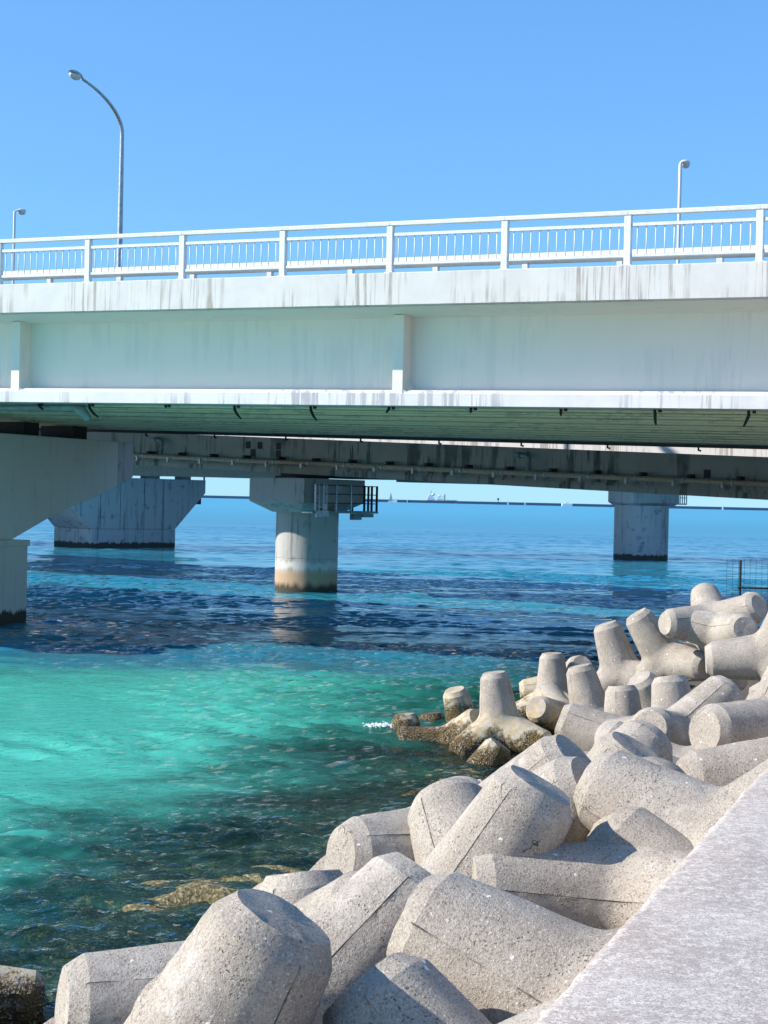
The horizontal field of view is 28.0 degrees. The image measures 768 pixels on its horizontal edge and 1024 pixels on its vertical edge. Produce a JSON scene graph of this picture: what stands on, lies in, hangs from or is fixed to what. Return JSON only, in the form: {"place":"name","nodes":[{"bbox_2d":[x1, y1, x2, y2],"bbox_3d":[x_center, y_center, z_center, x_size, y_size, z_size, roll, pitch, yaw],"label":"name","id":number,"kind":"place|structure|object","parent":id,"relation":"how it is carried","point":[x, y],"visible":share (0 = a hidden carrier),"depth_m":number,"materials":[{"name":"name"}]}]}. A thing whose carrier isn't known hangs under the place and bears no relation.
{"place":"outdoors","nodes":[
{"label":"outdoors","id":0,"kind":"place"},
{"bbox_2d":[0,495,767,1018],"bbox_3d":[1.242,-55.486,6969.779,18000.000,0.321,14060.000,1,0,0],"label":"sea water","id":1,"kind":"structure","parent":0,"point":[198,659],"depth_m":45.74,"materials":[{"name":"teal liquid"}]},
{"bbox_2d":[362,721,391,727],"bbox_3d":[-0.060,4.022,29.201,0.703,0.034,0.823,1,0,0],"label":"foam","id":2,"kind":"object","parent":1,"relation":"on","point":[379,724],"visible":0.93,"depth_m":29.11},
{"bbox_2d":[427,493,456,500],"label":"ship","id":3,"kind":"object","parent":1,"relation":"on","point":[430,498],"visible":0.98,"depth_m":2596.37},
{"bbox_2d":[202,495,767,510],"bbox_3d":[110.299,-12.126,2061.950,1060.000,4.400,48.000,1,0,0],"label":"breakwater","id":4,"kind":"object","parent":1,"relation":"in","point":[518,503],"visible":0.44,"depth_m":2043.94,"materials":[{"name":"grey concrete"}]},
{"bbox_2d":[561,502,572,505],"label":"motor boat","id":5,"kind":"object","parent":1,"relation":"on","point":[566,504],"visible":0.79,"depth_m":2016.96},
{"bbox_2d":[0,597,767,1001],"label":"seabed","id":6,"kind":"structure","parent":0,"point":[60,849],"depth_m":22.30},
{"bbox_2d":[449,671,551,763],"bbox_3d":[1.829,3.537,26.566,1.622,1.509,1.808,-7,1,-24],"label":"tetrapod","id":7,"kind":"object","parent":6,"relation":"on","point":[501,719],"visible":0.73,"depth_m":26.27,"materials":[{"name":"concrete"}]},
{"bbox_2d":[0,0,767,507],"label":"sky","id":8,"kind":"structure","parent":0,"point":[234,114],"materials":[{"name":"blue"}]},
{"bbox_2d":[369,735,402,755],"bbox_3d":[0.691,4.339,28.660,2.014,0.506,1.278,1,0,0],"label":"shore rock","id":9,"kind":"object","parent":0,"point":[383,743],"visible":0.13,"depth_m":28.46,"materials":[{"name":"teal stone"}]},
{"bbox_2d":[42,680,759,1023],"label":"rubble slope","id":10,"kind":"structure","parent":0,"point":[695,684],"depth_m":30.55,"materials":[{"name":"grey concrete"}]},
{"bbox_2d":[0,965,45,1023],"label":"tetrapod","id":11,"kind":"object","parent":10,"relation":"on","point":[22,995],"visible":0.99,"depth_m":12.39,"materials":[{"name":"concrete"}]},
{"bbox_2d":[0,936,71,977],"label":"shore rock","id":12,"kind":"object","parent":10,"relation":"on","point":[16,960],"visible":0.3,"depth_m":14.56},
{"bbox_2d":[44,991,50,1005],"bbox_3d":[-3.823,4.398,13.220,2.212,0.774,1.349,1,0,0],"label":"shore rock","id":13,"kind":"object","parent":10,"relation":"on","point":[47,1001],"visible":0.07,"depth_m":13.29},
{"bbox_2d":[44,1016,54,1023],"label":"tetrapod","id":14,"kind":"object","parent":10,"relation":"on","point":[51,1021],"visible":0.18,"depth_m":9.13,"materials":[{"name":"concrete"}]},
{"bbox_2d":[0,862,191,920],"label":"shore rock","id":15,"kind":"object","parent":10,"relation":"on","point":[68,892],"visible":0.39,"depth_m":18.02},
{"bbox_2d":[21,915,193,959],"bbox_3d":[-2.466,4.468,15.344,2.347,0.728,1.460,1,0,0],"label":"shore rock","id":16,"kind":"object","parent":10,"relation":"on","point":[35,937],"visible":0.26,"depth_m":15.22,"materials":[{"name":"teal stone"}]},
{"bbox_2d":[58,878,253,925],"bbox_3d":[-2.102,4.416,16.611,3.017,0.841,2.022,1,0,0],"label":"shore rock","id":17,"kind":"object","parent":10,"relation":"on","point":[206,890],"visible":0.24,"depth_m":16.41,"materials":[{"name":"brown stone"}]},
{"bbox_2d":[55,871,356,1023],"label":"tetrapod","id":18,"kind":"object","parent":10,"relation":"on","point":[104,987],"visible":0.23,"depth_m":6.93,"materials":[{"name":"concrete"}]},
{"bbox_2d":[201,865,302,877],"bbox_3d":[-1.078,4.422,17.695,2.461,0.711,1.669,1,0,0],"label":"shore rock","id":19,"kind":"object","parent":10,"relation":"on","point":[257,874],"visible":0.12,"depth_m":17.58,"materials":[{"name":"brown stone"}]},
{"bbox_2d":[131,852,431,1023],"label":"tetrapod","id":20,"kind":"object","parent":10,"relation":"on","point":[356,916],"visible":0.3,"depth_m":6.64,"materials":[{"name":"concrete"}]},
{"bbox_2d":[259,869,342,903],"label":"tetrapod","id":21,"kind":"object","parent":10,"relation":"on","point":[293,888],"visible":0.2,"depth_m":7.80,"materials":[{"name":"concrete"}]},
{"bbox_2d":[309,855,325,870],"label":"tetrapod","id":22,"kind":"object","parent":10,"relation":"on","point":[319,864],"visible":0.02,"depth_m":9.42,"materials":[{"name":"concrete"}]},
{"bbox_2d":[304,822,341,827],"bbox_3d":[0.084,4.569,21.590,2.115,0.630,1.956,2,1,28],"label":"shore rock","id":23,"kind":"object","parent":10,"relation":"on","point":[327,825],"visible":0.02,"depth_m":21.23,"materials":[{"name":"stone"}]},
{"bbox_2d":[391,713,419,731],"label":"tetrapod","id":24,"kind":"object","parent":10,"relation":"on","point":[399,720],"visible":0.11,"depth_m":28.64,"materials":[{"name":"concrete"}]},
{"bbox_2d":[322,952,491,1023],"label":"tetrapod","id":25,"kind":"object","parent":10,"relation":"on","point":[399,988],"visible":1,"depth_m":5.58,"materials":[{"name":"concrete"}]},
{"bbox_2d":[419,712,445,725],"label":"tetrapod","id":26,"kind":"object","parent":10,"relation":"on","point":[436,717],"visible":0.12,"depth_m":30.04,"materials":[{"name":"concrete"}]},
{"bbox_2d":[395,709,478,757],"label":"tetrapod","id":27,"kind":"object","parent":10,"relation":"on","point":[448,732],"visible":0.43,"depth_m":27.41,"materials":[{"name":"concrete"}]},
{"bbox_2d":[392,768,483,791],"bbox_3d":[1.058,4.373,24.290,2.069,0.552,1.815,1,0,0],"label":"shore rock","id":28,"kind":"object","parent":10,"relation":"on","point":[473,773],"visible":0.19,"depth_m":24.27,"materials":[{"name":"stone"}]},
{"bbox_2d":[407,777,481,863],"bbox_3d":[0.512,2.373,8.938,1.800,1.624,1.511,1,45,-24],"label":"tetrapod","id":29,"kind":"object","parent":10,"relation":"on","point":[437,809],"visible":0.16,"depth_m":9.00,"materials":[{"name":"concrete"}]},
{"bbox_2d":[443,686,474,722],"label":"tetrapod","id":30,"kind":"object","parent":10,"relation":"on","point":[457,700],"visible":0.18,"depth_m":29.67,"materials":[{"name":"concrete"}]},
{"bbox_2d":[361,735,590,815],"bbox_3d":[0.881,2.244,10.177,1.622,1.504,1.805,48,17,16],"label":"tetrapod","id":31,"kind":"object","parent":10,"relation":"on","point":[544,750],"visible":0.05,"depth_m":9.97,"materials":[{"name":"concrete"}]},
{"bbox_2d":[459,738,509,776],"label":"tetrapod","id":32,"kind":"object","parent":10,"relation":"on","point":[490,752],"visible":0.2,"depth_m":25.13,"materials":[{"name":"concrete"}]},
{"bbox_2d":[418,765,571,877],"bbox_3d":[0.649,2.252,8.631,1.624,1.511,1.800,31,6,10],"label":"tetrapod","id":33,"kind":"object","parent":10,"relation":"on","point":[514,811],"visible":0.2,"depth_m":8.40,"materials":[{"name":"concrete"}]},
{"bbox_2d":[386,872,620,1023],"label":"tetrapod","id":34,"kind":"object","parent":10,"relation":"on","point":[492,954],"visible":0.45,"depth_m":6.05,"materials":[{"name":"concrete"}]},
{"bbox_2d":[498,995,560,1023],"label":"tetrapod","id":35,"kind":"object","parent":10,"relation":"on","point":[532,1015],"visible":0.17,"depth_m":4.76,"materials":[{"name":"concrete"}]},
{"bbox_2d":[516,652,568,719],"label":"tetrapod","id":36,"kind":"object","parent":10,"relation":"on","point":[552,666],"visible":0.25,"depth_m":30.30,"materials":[{"name":"concrete"}]},
{"bbox_2d":[526,681,569,734],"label":"tetrapod","id":37,"kind":"object","parent":10,"relation":"on","point":[548,701],"visible":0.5,"depth_m":27.42,"materials":[{"name":"concrete"}]},
{"bbox_2d":[519,655,592,698],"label":"tetrapod","id":38,"kind":"object","parent":10,"relation":"on","point":[527,686],"visible":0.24,"depth_m":31.27,"materials":[{"name":"concrete"}]},
{"bbox_2d":[555,663,604,734],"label":"tetrapod","id":39,"kind":"object","parent":10,"relation":"on","point":[584,686],"visible":0.31,"depth_m":26.18,"materials":[{"name":"concrete"}]},
{"bbox_2d":[594,620,640,692],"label":"tetrapod","id":40,"kind":"object","parent":39,"relation":"on","point":[619,661],"visible":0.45,"depth_m":27.24,"materials":[{"name":"concrete"}]},
{"bbox_2d":[626,608,709,680],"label":"tetrapod","id":41,"kind":"object","parent":40,"relation":"on","point":[661,654],"visible":0.64,"depth_m":26.71,"materials":[{"name":"concrete"}]},
{"bbox_2d":[472,757,690,929],"bbox_3d":[1.213,2.137,8.421,1.511,1.800,1.624,9,-16,-13],"label":"tetrapod","id":42,"kind":"object","parent":10,"relation":"on","point":[590,882],"visible":0.23,"depth_m":8.27,"materials":[{"name":"concrete"}]},
{"bbox_2d":[554,703,668,750],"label":"tetrapod","id":43,"kind":"object","parent":10,"relation":"on","point":[577,725],"visible":0.16,"depth_m":19.73,"materials":[{"name":"concrete"}]},
{"bbox_2d":[587,731,657,760],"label":"tetrapod","id":44,"kind":"object","parent":10,"relation":"on","point":[614,741],"visible":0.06,"depth_m":11.28,"materials":[{"name":"concrete"}]},
{"bbox_2d":[604,685,641,715],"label":"tetrapod","id":45,"kind":"object","parent":10,"relation":"on","point":[623,700],"visible":0.11,"depth_m":23.27,"materials":[{"name":"concrete"}]},
{"bbox_2d":[586,719,672,761],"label":"tetrapod","id":46,"kind":"object","parent":10,"relation":"on","point":[654,738],"visible":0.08,"depth_m":12.27,"materials":[{"name":"concrete"}]},
{"bbox_2d":[628,671,655,708],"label":"tetrapod","id":47,"kind":"object","parent":10,"relation":"on","point":[642,681],"visible":0.05,"depth_m":24.86,"materials":[{"name":"concrete"}]},
{"bbox_2d":[594,806,693,850],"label":"tetrapod","id":48,"kind":"object","parent":10,"relation":"on","point":[633,826],"visible":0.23,"depth_m":8.55,"materials":[{"name":"concrete"}]},
{"bbox_2d":[573,750,767,847],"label":"tetrapod","id":49,"kind":"object","parent":48,"relation":"on","point":[692,810],"visible":0.29,"depth_m":8.82,"materials":[{"name":"concrete"}]},
{"bbox_2d":[593,721,694,757],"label":"tetrapod","id":50,"kind":"object","parent":10,"relation":"on","point":[679,751],"visible":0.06,"depth_m":14.28,"materials":[{"name":"concrete"}]},
{"bbox_2d":[534,769,767,1023],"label":"sea wall","id":51,"kind":"structure","parent":10,"relation":"on","point":[687,943],"depth_m":5.03,"materials":[{"name":"concrete"}]},
{"bbox_2d":[594,675,743,745],"bbox_3d":[3.324,2.451,17.465,1.509,1.808,1.622,-41,27,-16],"label":"tetrapod","id":52,"kind":"object","parent":10,"relation":"on","point":[672,722],"visible":0.28,"depth_m":17.15,"materials":[{"name":"concrete"}]},
{"bbox_2d":[651,674,690,706],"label":"tetrapod","id":53,"kind":"object","parent":10,"relation":"on","point":[669,690],"visible":0.12,"depth_m":20.78,"materials":[{"name":"concrete"}]},
{"bbox_2d":[673,756,679,763],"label":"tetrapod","id":54,"kind":"object","parent":10,"relation":"on","point":[675,758],"depth_m":12.78,"materials":[{"name":"concrete"}]},
{"bbox_2d":[676,737,767,785],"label":"tetrapod","id":55,"kind":"object","parent":10,"relation":"on","point":[724,765],"visible":0.38,"depth_m":10.88,"materials":[{"name":"concrete"}]},
{"bbox_2d":[685,592,766,690],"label":"tetrapod","id":56,"kind":"object","parent":10,"relation":"on","point":[706,628],"visible":0.45,"depth_m":25.78,"materials":[{"name":"concrete"}]},
{"bbox_2d":[658,583,765,651],"bbox_3d":[5.665,1.819,26.191,1.624,1.800,1.511,14,-31,-40],"label":"tetrapod","id":57,"kind":"object","parent":56,"relation":"on","point":[673,623],"visible":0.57,"depth_m":25.99,"materials":[{"name":"concrete"}]},
{"bbox_2d":[705,613,767,680],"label":"tetrapod","id":58,"kind":"object","parent":10,"relation":"on","point":[744,657],"visible":0.88,"depth_m":21.71,"materials":[{"name":"concrete"}]},
{"bbox_2d":[726,559,767,608],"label":"wire fence","id":59,"kind":"object","parent":10,"relation":"on","point":[739,567],"visible":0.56,"depth_m":34.99,"materials":[{"name":"metal"}]},
{"bbox_2d":[746,690,755,699],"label":"tetrapod","id":60,"kind":"object","parent":10,"relation":"on","point":[750,695],"visible":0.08,"depth_m":16.86,"materials":[{"name":"concrete"}]},
{"bbox_2d":[749,682,759,692],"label":"tetrapod","id":61,"kind":"object","parent":10,"relation":"on","point":[754,687],"visible":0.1,"depth_m":19.38,"materials":[{"name":"concrete"}]},
{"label":"tetrapod","id":62,"kind":"object","parent":10,"relation":"on","visible":0},
{"bbox_2d":[124,889,331,1023],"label":"tetrapod","id":63,"kind":"object","parent":62,"relation":"on","point":[248,956],"visible":1,"depth_m":5.41,"materials":[{"name":"concrete"}]},
{"label":"deep seabed","id":64,"kind":"structure","parent":0,"visible":0},
{"bbox_2d":[0,422,132,625],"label":"bridge pier","id":65,"kind":"structure","parent":64,"relation":"on","point":[50,471],"depth_m":51.19,"materials":[{"name":"concrete"}]},
{"bbox_2d":[0,261,767,451],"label":"road bridge","id":66,"kind":"structure","parent":65,"relation":"on","point":[665,355],"depth_m":37.82,"materials":[{"name":"concrete"}]},
{"bbox_2d":[12,209,25,283],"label":"street lamp","id":67,"kind":"object","parent":66,"relation":"on","point":[21,211],"visible":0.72,"depth_m":74.06,"materials":[{"name":"white metal"}]},
{"bbox_2d":[68,69,123,280],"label":"street lamp","id":68,"kind":"object","parent":66,"relation":"on","point":[75,75],"visible":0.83,"depth_m":55.31,"materials":[{"name":"metal"}]},
{"bbox_2d":[0,204,767,283],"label":"pedestrian railing","id":69,"kind":"object","parent":66,"relation":"on","point":[628,225],"visible":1,"depth_m":35.94,"materials":[{"name":"white metal"}]},
{"bbox_2d":[3,245,767,282],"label":"guard rail","id":70,"kind":"object","parent":66,"relation":"on","point":[436,267],"visible":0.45,"depth_m":37.97,"materials":[{"name":"metal"}]},
{"bbox_2d":[676,160,689,263],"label":"street lamp","id":71,"kind":"object","parent":66,"relation":"on","point":[684,163],"visible":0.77,"depth_m":55.09,"materials":[{"name":"white metal"}]},
{"bbox_2d":[48,476,205,547],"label":"wall pier","id":72,"kind":"structure","parent":64,"relation":"on","point":[147,511],"depth_m":121.94,"materials":[{"name":"grey concrete"}]},
{"bbox_2d":[249,476,377,592],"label":"round pier","id":73,"kind":"structure","parent":64,"relation":"in","point":[307,509],"depth_m":69.55,"materials":[{"name":"concrete"}]},
{"bbox_2d":[39,431,767,499],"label":"beam bridge","id":74,"kind":"structure","parent":73,"relation":"on","point":[722,472],"depth_m":65.10,"materials":[{"name":"grey concrete"}]},
{"bbox_2d":[608,491,686,559],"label":"round pier","id":75,"kind":"structure","parent":64,"relation":"on","point":[641,524],"depth_m":119.87,"materials":[{"name":"concrete"}]},
{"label":"tetrapod","id":76,"kind":"object","parent":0,"visible":0},
{"bbox_2d":[325,756,589,873],"bbox_3d":[0.388,2.352,9.511,1.509,1.622,1.808,10,-18,-27],"label":"tetrapod","id":77,"kind":"object","parent":76,"relation":"on","point":[356,843],"visible":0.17,"depth_m":9.16,"materials":[{"name":"concrete"}]},
{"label":"tetrapod","id":78,"kind":"object","parent":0,"visible":0},
{"bbox_2d":[689,666,767,749],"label":"tetrapod","id":79,"kind":"object","parent":78,"relation":"on","point":[716,724],"visible":0.45,"depth_m":13.61,"materials":[{"name":"concrete"}]}
]}

